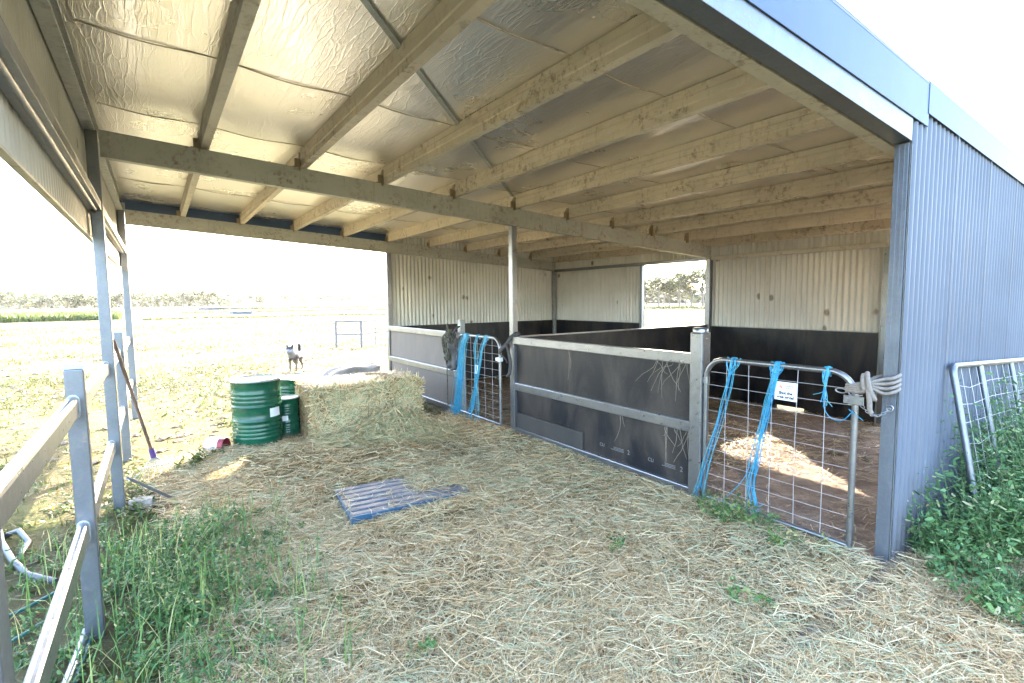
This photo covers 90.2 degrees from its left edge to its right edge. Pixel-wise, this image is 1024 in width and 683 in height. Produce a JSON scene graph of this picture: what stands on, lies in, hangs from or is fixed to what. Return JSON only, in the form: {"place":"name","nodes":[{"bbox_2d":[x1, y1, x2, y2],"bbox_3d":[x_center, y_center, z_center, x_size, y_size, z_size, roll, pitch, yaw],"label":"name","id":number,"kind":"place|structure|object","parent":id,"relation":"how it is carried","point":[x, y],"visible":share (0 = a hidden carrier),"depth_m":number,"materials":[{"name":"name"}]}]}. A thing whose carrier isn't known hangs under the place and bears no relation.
{"place":"outdoors","nodes":[
{"label":"outdoors","id":0,"kind":"place"},
{"bbox_2d":[228,311,251,314],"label":"water tank shed","id":1,"kind":"structure","parent":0,"point":[239,312],"depth_m":68.99,"materials":[{"name":"metal"}]},
{"bbox_2d":[142,305,704,320],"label":"rough grass","id":2,"kind":"structure","parent":0,"point":[377,306],"depth_m":76.61,"materials":[{"name":"plant"}]},
{"bbox_2d":[0,301,880,682],"bbox_3d":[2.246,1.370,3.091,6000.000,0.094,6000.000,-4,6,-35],"label":"ground","id":3,"kind":"structure","parent":0,"point":[194,423],"depth_m":9.20,"materials":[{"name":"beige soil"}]},
{"bbox_2d":[0,293,15,303],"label":"gum tree","id":4,"kind":"object","parent":3,"relation":"on","point":[3,296],"visible":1,"depth_m":138.36,"materials":[{"name":"green plant"}]},
{"bbox_2d":[0,297,29,309],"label":"gum tree","id":5,"kind":"object","parent":3,"relation":"on","point":[11,303],"visible":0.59,"depth_m":146.13,"materials":[{"name":"green plant"}]},
{"bbox_2d":[4,528,31,555],"bbox_3d":[-3.374,1.358,3.488,0.494,0.086,0.110,3,6,36],"label":"poly pipe","id":6,"kind":"object","parent":3,"relation":"on","point":[27,540],"visible":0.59,"depth_m":3.52,"materials":[{"name":"grey plastic"}]},
{"bbox_2d":[12,299,29,309],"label":"gum tree","id":7,"kind":"object","parent":3,"relation":"on","point":[21,302],"visible":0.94,"depth_m":145.28,"materials":[{"name":"green plant"}]},
{"bbox_2d":[11,620,44,642],"bbox_3d":[-2.442,1.466,2.309,0.037,0.030,0.836,0,5,11],"label":"garden hose","id":8,"kind":"object","parent":3,"relation":"on","point":[24,633],"visible":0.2,"depth_m":2.51,"materials":[{"name":"teal rubber"}]},
{"bbox_2d":[1,529,58,583],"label":"poly pipe","id":9,"kind":"object","parent":3,"relation":"on","point":[10,557],"visible":0.63,"depth_m":3.14,"materials":[{"name":"grey plastic"}]},
{"bbox_2d":[9,591,54,617],"bbox_3d":[-2.684,1.448,2.526,0.064,0.035,0.934,1,5,17],"label":"garden hose","id":10,"kind":"object","parent":3,"relation":"on","point":[31,605],"visible":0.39,"depth_m":2.76,"materials":[{"name":"teal rubber"}]},
{"bbox_2d":[33,297,63,310],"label":"gum tree","id":11,"kind":"object","parent":3,"relation":"on","point":[42,300],"visible":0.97,"depth_m":132.17,"materials":[{"name":"green plant"}]},
{"bbox_2d":[47,299,65,309],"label":"gum tree","id":12,"kind":"object","parent":3,"relation":"on","point":[52,303],"visible":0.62,"depth_m":153.36,"materials":[{"name":"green plant"}]},
{"bbox_2d":[0,310,123,322],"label":"crop","id":13,"kind":"object","parent":3,"relation":"on","point":[13,317],"visible":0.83,"depth_m":49.84,"materials":[{"name":"green plant"}]},
{"bbox_2d":[52,293,76,309],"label":"gum tree","id":14,"kind":"object","parent":3,"relation":"on","point":[62,300],"visible":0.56,"depth_m":131.98,"materials":[{"name":"green plant"}]},
{"bbox_2d":[70,302,83,309],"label":"gum tree","id":15,"kind":"object","parent":3,"relation":"on","point":[75,304],"visible":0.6,"depth_m":130.25,"materials":[{"name":"green plant"}]},
{"bbox_2d":[62,628,93,682],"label":"steel tube","id":16,"kind":"object","parent":3,"relation":"on","point":[70,669],"visible":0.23,"depth_m":2.30,"materials":[{"name":"silver metal"}]},
{"bbox_2d":[65,292,94,309],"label":"gum tree","id":17,"kind":"object","parent":3,"relation":"on","point":[74,299],"visible":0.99,"depth_m":129.47,"materials":[{"name":"green plant"}]},
{"bbox_2d":[62,362,105,639],"bbox_3d":[-2.071,0.796,2.475,0.080,1.389,0.069,-4,6,-35],"label":"fence post","id":18,"kind":"object","parent":3,"relation":"on","point":[74,377],"visible":0.73,"depth_m":2.45,"materials":[{"name":"metal"}]},
{"bbox_2d":[0,395,80,529],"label":"fence rail","id":19,"kind":"object","parent":18,"relation":"attached to","point":[20,472],"visible":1,"depth_m":1.54,"materials":[{"name":"beige wood"}]},
{"bbox_2d":[23,520,90,682],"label":"fence rail","id":20,"kind":"object","parent":18,"relation":"attached to","point":[42,663],"visible":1,"depth_m":1.76,"materials":[{"name":"beige wood"}]},
{"bbox_2d":[86,361,109,404],"bbox_3d":[-2.616,0.266,3.189,0.052,0.120,1.794,-4,6,-35],"label":"fence rail","id":21,"kind":"object","parent":18,"relation":"attached to","point":[97,378],"visible":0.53,"depth_m":3.21,"materials":[{"name":"beige wood"}]},
{"bbox_2d":[94,440,115,516],"bbox_3d":[-2.609,0.883,3.240,0.052,0.120,1.794,-4,6,-35],"label":"fence rail","id":22,"kind":"object","parent":18,"relation":"attached to","point":[103,472],"visible":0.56,"depth_m":3.28,"materials":[{"name":"beige wood"}]},
{"bbox_2d":[80,296,96,309],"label":"gum tree","id":23,"kind":"object","parent":3,"relation":"on","point":[89,300],"visible":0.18,"depth_m":133.99,"materials":[{"name":"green plant"}]},
{"bbox_2d":[84,295,96,308],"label":"gum tree","id":24,"kind":"object","parent":3,"relation":"on","point":[94,296],"visible":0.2,"depth_m":149.02,"materials":[{"name":"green plant"}]},
{"bbox_2d":[113,330,131,461],"bbox_3d":[-4.073,0.580,5.337,0.079,1.389,0.069,-4,6,-35],"label":"fence post","id":25,"kind":"object","parent":3,"relation":"on","point":[125,428],"visible":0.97,"depth_m":5.32,"materials":[{"name":"metal"}]},
{"bbox_2d":[114,348,121,365],"bbox_3d":[-3.623,0.177,4.632,0.052,0.120,1.554,-4,6,-35],"label":"fence rail","id":26,"kind":"object","parent":25,"relation":"attached to","point":[116,360],"visible":0.22,"depth_m":4.77,"materials":[{"name":"beige wood"}]},
{"bbox_2d":[119,406,125,431],"bbox_3d":[-3.617,0.775,4.682,0.052,0.120,1.554,-4,6,-35],"label":"fence rail","id":27,"kind":"object","parent":25,"relation":"attached to","point":[122,412],"visible":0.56,"depth_m":5.02,"materials":[{"name":"beige wood"}]},
{"bbox_2d":[123,336,130,351],"bbox_3d":[-4.758,0.054,6.254,0.052,0.120,2.284,-4,6,-35],"label":"fence rail","id":28,"kind":"object","parent":25,"relation":"attached to","point":[127,341],"visible":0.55,"depth_m":6.52,"materials":[{"name":"beige wood"}]},
{"bbox_2d":[127,378,133,401],"bbox_3d":[-4.751,0.652,6.304,0.052,0.120,2.284,-4,6,-35],"label":"fence rail","id":29,"kind":"object","parent":25,"relation":"attached to","point":[132,384],"visible":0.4,"depth_m":6.81,"materials":[{"name":"beige wood"}]},
{"bbox_2d":[110,291,144,309],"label":"gum tree","id":30,"kind":"object","parent":3,"relation":"on","point":[117,298],"visible":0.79,"depth_m":135.63,"materials":[{"name":"green plant"}]},
{"bbox_2d":[130,291,146,308],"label":"gum tree","id":31,"kind":"object","parent":3,"relation":"on","point":[133,297],"visible":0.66,"depth_m":154.65,"materials":[{"name":"green plant"}]},
{"bbox_2d":[128,495,156,509],"bbox_3d":[-2.996,1.307,4.138,0.170,0.075,0.103,-2,5,-15],"label":"timber offcut","id":32,"kind":"object","parent":3,"relation":"on","point":[148,501],"visible":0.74,"depth_m":4.11,"materials":[{"name":"wood"}]},
{"bbox_2d":[137,299,148,305],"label":"gum tree","id":33,"kind":"object","parent":3,"relation":"on","point":[141,302],"visible":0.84,"depth_m":178.12,"materials":[{"name":"green plant"}]},
{"bbox_2d":[113,339,174,483],"bbox_3d":[-3.333,0.634,4.503,0.315,1.369,0.874,-1,5,-5],"label":"leaf rake","id":34,"kind":"object","parent":3,"relation":"on","point":[153,455],"visible":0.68,"depth_m":4.53,"materials":[{"name":"wood"},{"name":"purple plastic"}]},
{"bbox_2d":[144,296,155,307],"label":"gum tree","id":35,"kind":"object","parent":3,"relation":"on","point":[149,298],"visible":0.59,"depth_m":184.10,"materials":[{"name":"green plant"}]},
{"bbox_2d":[148,295,166,308],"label":"gum tree","id":36,"kind":"object","parent":3,"relation":"on","point":[156,300],"visible":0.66,"depth_m":148.80,"materials":[{"name":"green plant"}]},
{"bbox_2d":[157,295,179,308],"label":"gum tree","id":37,"kind":"object","parent":3,"relation":"on","point":[171,300],"visible":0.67,"depth_m":147.44,"materials":[{"name":"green plant"}]},
{"bbox_2d":[162,489,191,501],"bbox_3d":[-2.800,1.302,4.348,0.300,0.045,0.103,-5,6,-43],"label":"timber offcut","id":38,"kind":"object","parent":3,"relation":"on","point":[177,493],"visible":0.23,"depth_m":4.31,"materials":[{"name":"wood"}]},
{"bbox_2d":[173,300,182,307],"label":"gum tree","id":39,"kind":"object","parent":3,"relation":"on","point":[178,303],"visible":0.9,"depth_m":176.07,"materials":[{"name":"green plant"}]},
{"bbox_2d":[158,290,197,308],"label":"gum tree","id":40,"kind":"object","parent":3,"relation":"on","point":[189,297],"visible":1,"depth_m":138.33,"materials":[{"name":"green plant"}]},
{"bbox_2d":[183,290,202,307],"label":"gum tree","id":41,"kind":"object","parent":3,"relation":"on","point":[198,296],"visible":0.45,"depth_m":142.78,"materials":[{"name":"green plant"}]},
{"bbox_2d":[1,475,394,682],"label":"weeds","id":42,"kind":"object","parent":3,"relation":"on","point":[178,583],"visible":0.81,"depth_m":2.70,"materials":[{"name":"green plant"}]},
{"bbox_2d":[197,289,217,306],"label":"gum tree","id":43,"kind":"object","parent":3,"relation":"on","point":[207,295],"visible":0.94,"depth_m":149.53,"materials":[{"name":"green plant"}]},
{"bbox_2d":[201,299,214,304],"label":"gum tree","id":44,"kind":"object","parent":3,"relation":"on","point":[207,302],"visible":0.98,"depth_m":145.75,"materials":[{"name":"green plant"}]},
{"bbox_2d":[0,332,427,463],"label":"clods","id":45,"kind":"object","parent":3,"relation":"on","point":[162,438],"visible":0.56,"depth_m":11.96,"materials":[{"name":"soil"}]},
{"bbox_2d":[0,358,439,682],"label":"yard weeds","id":46,"kind":"object","parent":3,"relation":"on","point":[127,519],"visible":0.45,"depth_m":4.46,"materials":[{"name":"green plant"}]},
{"bbox_2d":[198,306,266,309],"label":"farm building","id":47,"kind":"structure","parent":3,"relation":"on","point":[216,308],"depth_m":112.21,"materials":[{"name":"metal"}]},
{"bbox_2d":[235,298,244,304],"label":"gum tree","id":48,"kind":"object","parent":3,"relation":"on","point":[238,301],"visible":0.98,"depth_m":267.69,"materials":[{"name":"green plant"}]},
{"bbox_2d":[240,292,253,304],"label":"gum tree","id":49,"kind":"object","parent":3,"relation":"on","point":[248,296],"visible":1,"depth_m":262.83,"materials":[{"name":"green plant"}]},
{"bbox_2d":[254,295,264,305],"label":"gum tree","id":50,"kind":"object","parent":3,"relation":"on","point":[260,300],"visible":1,"depth_m":169.63,"materials":[{"name":"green plant"}]},
{"bbox_2d":[267,291,288,304],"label":"gum tree","id":51,"kind":"object","parent":3,"relation":"on","point":[286,296],"visible":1,"depth_m":238.59,"materials":[{"name":"green plant"}]},
{"bbox_2d":[281,394,300,438],"bbox_3d":[-2.748,0.914,6.228,0.301,0.487,0.301,-2,5,-13],"label":"steel drum","id":52,"kind":"object","parent":3,"relation":"on","point":[290,403],"visible":0.68,"depth_m":6.12,"materials":[{"name":"green paint"}]},
{"bbox_2d":[286,343,302,370],"bbox_3d":[-5.180,0.370,12.140,0.240,0.648,0.826,-1,5,-4],"label":"dog","id":53,"kind":"object","parent":3,"relation":"on","point":[293,355],"visible":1,"depth_m":12.04},
{"bbox_2d":[280,373,319,394],"bbox_3d":[-2.865,0.781,6.832,0.584,0.654,0.584,2,5,25],"label":"steel drum","id":54,"kind":"object","parent":3,"relation":"on","point":[287,383],"visible":0.2,"depth_m":6.55,"materials":[{"name":"green paint"}]},
{"bbox_2d":[307,293,323,303],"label":"gum tree","id":55,"kind":"object","parent":3,"relation":"on","point":[319,297],"visible":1,"depth_m":276.76,"materials":[{"name":"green plant"}]},
{"bbox_2d":[0,289,704,309],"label":"wood","id":56,"kind":"object","parent":3,"relation":"on","point":[219,299],"visible":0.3,"depth_m":203.72,"materials":[{"name":"green plant"}]},
{"bbox_2d":[334,318,387,347],"bbox_3d":[-5.234,-0.323,18.573,0.801,0.980,2.208,4,7,44],"label":"yard panel","id":57,"kind":"object","parent":3,"relation":"on","point":[360,333],"visible":0.75,"depth_m":18.02,"materials":[{"name":"grey metal"}]},
{"bbox_2d":[378,295,385,303],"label":"gum tree","id":58,"kind":"object","parent":3,"relation":"on","point":[382,297],"visible":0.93,"depth_m":268.80,"materials":[{"name":"green plant"}]},
{"bbox_2d":[0,0,1023,682],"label":"horse shed","id":59,"kind":"structure","parent":3,"relation":"on","point":[836,184],"depth_m":3.80,"materials":[{"name":"silver metal"}]},
{"bbox_2d":[498,332,519,376],"bbox_3d":[-0.034,0.151,6.222,0.179,0.553,0.315,-4,6,-35],"label":"tie rope","id":60,"kind":"object","parent":59,"relation":"attached to","point":[507,342],"visible":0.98,"depth_m":6.10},
{"bbox_2d":[835,371,901,414],"bbox_3d":[2.157,0.300,3.058,0.328,0.253,0.185,0,5,9],"label":"lashing rope","id":61,"kind":"object","parent":59,"relation":"attached to","point":[869,386],"visible":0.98,"depth_m":3.00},
{"bbox_2d":[701,358,863,548],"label":"gate","id":62,"kind":"structure","parent":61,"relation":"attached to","point":[786,391],"depth_m":3.41,"materials":[{"name":"metal"}]},
{"bbox_2d":[691,357,740,498],"bbox_3d":[1.558,0.703,3.904,0.070,1.195,0.382,-4,6,-35],"label":"baling twine","id":63,"kind":"object","parent":62,"relation":"attached to","point":[729,375],"visible":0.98,"depth_m":3.83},
{"bbox_2d":[722,361,784,515],"bbox_3d":[1.725,0.720,3.665,0.071,1.195,0.429,-4,6,-35],"label":"baling twine","id":64,"kind":"object","parent":62,"relation":"attached to","point":[775,374],"visible":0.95,"depth_m":3.57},
{"bbox_2d":[813,366,862,420],"bbox_3d":[2.038,0.326,3.179,0.066,0.335,0.292,-4,6,-35],"label":"baling twine","id":65,"kind":"object","parent":62,"relation":"attached to","point":[826,373],"visible":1,"depth_m":3.21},
{"bbox_2d":[860,405,893,416],"bbox_3d":[2.169,0.409,3.033,0.165,0.081,0.022,2,6,33],"label":"gate chain","id":66,"kind":"object","parent":62,"relation":"attached to","point":[887,410],"visible":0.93,"depth_m":3.01,"materials":[{"name":"silver metal"}]},
{"bbox_2d":[645,283,651,294],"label":"gum tree","id":67,"kind":"object","parent":3,"relation":"on","point":[648,293],"visible":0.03,"depth_m":87.62,"materials":[{"name":"green plant"}]},
{"bbox_2d":[645,286,655,305],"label":"gum tree","id":68,"kind":"object","parent":3,"relation":"on","point":[649,295],"visible":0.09,"depth_m":92.43,"materials":[{"name":"green plant"}]},
{"bbox_2d":[645,276,680,306],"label":"gum tree","id":69,"kind":"object","parent":3,"relation":"on","point":[655,282],"visible":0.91,"depth_m":81.70,"materials":[{"name":"green plant"}]},
{"bbox_2d":[647,277,684,304],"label":"gum tree","id":70,"kind":"object","parent":3,"relation":"on","point":[663,296],"visible":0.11,"depth_m":109.75,"materials":[{"name":"green plant"}]},
{"bbox_2d":[651,279,686,305],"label":"gum tree","id":71,"kind":"object","parent":3,"relation":"on","point":[667,294],"visible":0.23,"depth_m":95.17,"materials":[{"name":"green plant"}]},
{"bbox_2d":[658,270,704,306],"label":"gum tree","id":72,"kind":"object","parent":3,"relation":"on","point":[672,287],"visible":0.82,"depth_m":82.04,"materials":[{"name":"green plant"}]},
{"bbox_2d":[673,268,700,306],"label":"gum tree","id":73,"kind":"object","parent":3,"relation":"on","point":[687,290],"visible":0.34,"depth_m":88.59,"materials":[{"name":"green plant"}]},
{"bbox_2d":[678,288,704,304],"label":"gum tree","id":74,"kind":"object","parent":3,"relation":"on","point":[698,291],"visible":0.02,"depth_m":111.41,"materials":[{"name":"green plant"}]},
{"bbox_2d":[683,268,704,305],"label":"gum tree","id":75,"kind":"object","parent":3,"relation":"on","point":[701,274],"visible":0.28,"depth_m":83.94,"materials":[{"name":"green plant"}]},
{"bbox_2d":[0,0,1023,303],"label":"sky","id":76,"kind":"structure","parent":0,"point":[972,50],"materials":[{"name":"white"}]},
{"bbox_2d":[177,377,1023,682],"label":"dirt floor","id":77,"kind":"structure","parent":0,"point":[801,509],"depth_m":4.55,"materials":[{"name":"soil"}]},
{"bbox_2d":[172,442,217,471],"bbox_3d":[-3.164,1.141,5.066,0.300,0.306,0.679,-2,5,-15],"label":"weed plant","id":78,"kind":"object","parent":77,"relation":"on","point":[199,456],"visible":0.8,"depth_m":4.98,"materials":[{"name":"green plant"}]},
{"bbox_2d":[334,472,468,524],"bbox_3d":[-0.908,1.262,4.200,0.950,0.088,0.654,-3,5,-30],"label":"slatted pallet","id":79,"kind":"object","parent":77,"relation":"on","point":[366,497],"visible":0.59,"depth_m":4.06,"materials":[{"name":"blue paint"}]},
{"bbox_2d":[389,320,465,412],"bbox_3d":[-1.449,0.293,8.367,0.165,1.360,2.600,-4,6,-35],"label":"stall barrier","id":80,"kind":"object","parent":77,"relation":"on","point":[417,350],"visible":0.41,"depth_m":8.12,"materials":[{"name":"silver metal"}]},
{"bbox_2d":[441,323,459,405],"bbox_3d":[-0.829,0.348,7.292,0.200,1.216,0.426,-4,6,-35],"label":"horse halter","id":81,"kind":"object","parent":80,"relation":"hanging from","point":[450,352],"visible":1,"depth_m":7.23,"materials":[{"name":"black fabric"}]},
{"bbox_2d":[455,334,502,425],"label":"gate","id":82,"kind":"structure","parent":80,"relation":"attached to","point":[499,359],"depth_m":6.51,"materials":[{"name":"metal"}]},
{"bbox_2d":[444,333,469,414],"bbox_3d":[-0.756,0.467,7.129,0.172,1.185,0.558,-4,6,-35],"label":"baling twine","id":83,"kind":"object","parent":82,"relation":"attached to","point":[459,380],"visible":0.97,"depth_m":7.03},
{"bbox_2d":[466,334,488,421],"bbox_3d":[-0.462,0.498,6.709,0.170,1.184,0.474,-4,6,-35],"label":"baling twine","id":84,"kind":"object","parent":82,"relation":"attached to","point":[475,393],"visible":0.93,"depth_m":6.66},
{"bbox_2d":[132,409,1023,682],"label":"hay mat","id":85,"kind":"object","parent":77,"relation":"on","point":[212,628],"visible":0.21,"depth_m":2.95,"materials":[{"name":"beige plant"}]},
{"bbox_2d":[126,477,176,499],"bbox_3d":[-2.864,1.202,4.103,0.050,0.343,0.384,2,5,29],"label":"steel channel","id":86,"kind":"object","parent":85,"relation":"on","point":[148,487],"visible":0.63,"depth_m":4.04,"materials":[{"name":"grey metal"}]},
{"bbox_2d":[149,501,249,539],"bbox_3d":[-2.178,1.249,3.635,0.621,0.260,0.488,2,5,28],"label":"weed plant","id":87,"kind":"object","parent":85,"relation":"on","point":[226,510],"visible":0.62,"depth_m":3.56,"materials":[{"name":"green plant"}]},
{"bbox_2d":[202,437,230,450],"bbox_3d":[-3.250,1.140,5.612,0.220,0.167,0.167,0,5,3],"label":"paint tin","id":88,"kind":"object","parent":85,"relation":"on","point":[211,442],"visible":0.59,"depth_m":5.55,"materials":[{"name":"metal"}]},
{"bbox_2d":[237,453,254,461],"bbox_3d":[-2.691,1.184,5.139,0.194,0.124,0.145,-1,5,-5],"label":"weed plant","id":89,"kind":"object","parent":85,"relation":"on","point":[246,456],"visible":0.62,"depth_m":5.14,"materials":[{"name":"green plant"}]},
{"bbox_2d":[229,374,282,447],"bbox_3d":[-2.930,0.801,5.862,0.537,0.776,0.537,1,5,17],"label":"steel drum","id":90,"kind":"object","parent":85,"relation":"on","point":[256,408],"visible":0.95,"depth_m":5.65,"materials":[{"name":"green paint"}]},
{"bbox_2d":[292,367,425,439],"bbox_3d":[-1.935,0.808,6.442,1.484,0.880,1.036,-4,6,-35],"label":"hay bale","id":91,"kind":"object","parent":85,"relation":"on","point":[328,405],"visible":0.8,"depth_m":6.05},
{"bbox_2d":[320,362,379,377],"bbox_3d":[-2.598,0.702,7.912,1.020,0.679,0.653,-3,5,-27],"label":"bulk sack","id":92,"kind":"object","parent":91,"relation":"on","point":[349,368],"visible":0.22,"depth_m":7.79,"materials":[{"name":"plastic"}]},
{"bbox_2d":[308,405,465,451],"bbox_3d":[-1.381,0.973,5.854,1.828,0.477,1.263,-4,6,-35],"label":"hay heap","id":93,"kind":"object","parent":85,"relation":"on","point":[350,433],"visible":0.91,"depth_m":5.63,"materials":[{"name":"beige plant"}]},
{"bbox_2d":[406,633,436,660],"bbox_3d":[-0.418,1.382,2.316,0.156,0.117,0.122,-1,5,-10],"label":"weed plant","id":94,"kind":"object","parent":85,"relation":"on","point":[428,643],"visible":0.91,"depth_m":2.32,"materials":[{"name":"green plant"}]},
{"bbox_2d":[606,533,627,551],"bbox_3d":[0.662,1.280,3.265,0.140,0.159,0.164,1,5,24],"label":"weed plant","id":95,"kind":"object","parent":85,"relation":"on","point":[620,543],"visible":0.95,"depth_m":3.25,"materials":[{"name":"green plant"}]},
{"bbox_2d":[718,571,778,613],"bbox_3d":[1.235,1.326,2.668,0.297,0.174,0.136,2,5,29],"label":"weed plant","id":96,"kind":"object","parent":85,"relation":"on","point":[756,598],"visible":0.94,"depth_m":2.67,"materials":[{"name":"green plant"}]},
{"bbox_2d":[692,486,836,553],"bbox_3d":[1.649,1.220,3.535,0.414,0.266,1.003,-4,6,-35],"label":"weed plant","id":97,"kind":"object","parent":85,"relation":"on","point":[727,512],"visible":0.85,"depth_m":3.57,"materials":[{"name":"green plant"}]},
{"bbox_2d":[512,327,709,499],"bbox_3d":[0.772,0.514,5.080,0.118,1.416,2.618,-4,6,-35],"label":"stall barrier","id":98,"kind":"object","parent":77,"relation":"on","point":[591,398],"visible":0.94,"depth_m":4.78,"materials":[{"name":"metal"}]},
{"bbox_2d":[643,359,689,400],"bbox_3d":[1.277,0.312,4.279,0.023,0.340,0.601,-4,6,-35],"label":"hay wisp","id":99,"kind":"object","parent":98,"relation":"hanging from","point":[670,373],"visible":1,"depth_m":4.23,"materials":[{"name":"beige plant"}]},
{"bbox_2d":[663,426,688,460],"bbox_3d":[1.369,0.873,4.201,0.023,0.328,0.305,-4,6,-35],"label":"hay wisp","id":100,"kind":"object","parent":98,"relation":"hanging from","point":[676,438],"visible":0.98,"depth_m":4.21,"materials":[{"name":"beige plant"}]},
{"bbox_2d":[466,376,880,551],"bbox_3d":[1.595,0.988,7.416,4.041,0.092,7.876,-4,6,-35],"label":"stall straw","id":101,"kind":"object","parent":77,"relation":"on","point":[721,435],"visible":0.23,"depth_m":5.71,"materials":[{"name":"brown plant"}]},
{"bbox_2d":[519,324,706,352],"bbox_3d":[1.625,0.405,7.316,3.810,1.163,0.046,-4,6,-35],"label":"stall divider","id":102,"kind":"object","parent":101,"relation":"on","point":[674,338],"visible":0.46,"depth_m":7.43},
{"bbox_2d":[902,371,1023,631],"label":"shrub","id":103,"kind":"object","parent":77,"relation":"on","point":[1010,507],"visible":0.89,"depth_m":3.11,"materials":[{"name":"green plant"}]},
{"bbox_2d":[930,507,1023,623],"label":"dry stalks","id":104,"kind":"object","parent":77,"relation":"on","point":[993,567],"visible":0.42,"depth_m":2.81,"materials":[{"name":"green plant"}]},
{"bbox_2d":[949,357,1023,536],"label":"gate","id":105,"kind":"structure","parent":77,"relation":"on","point":[958,402],"depth_m":3.60,"materials":[{"name":"metal"}]}
]}

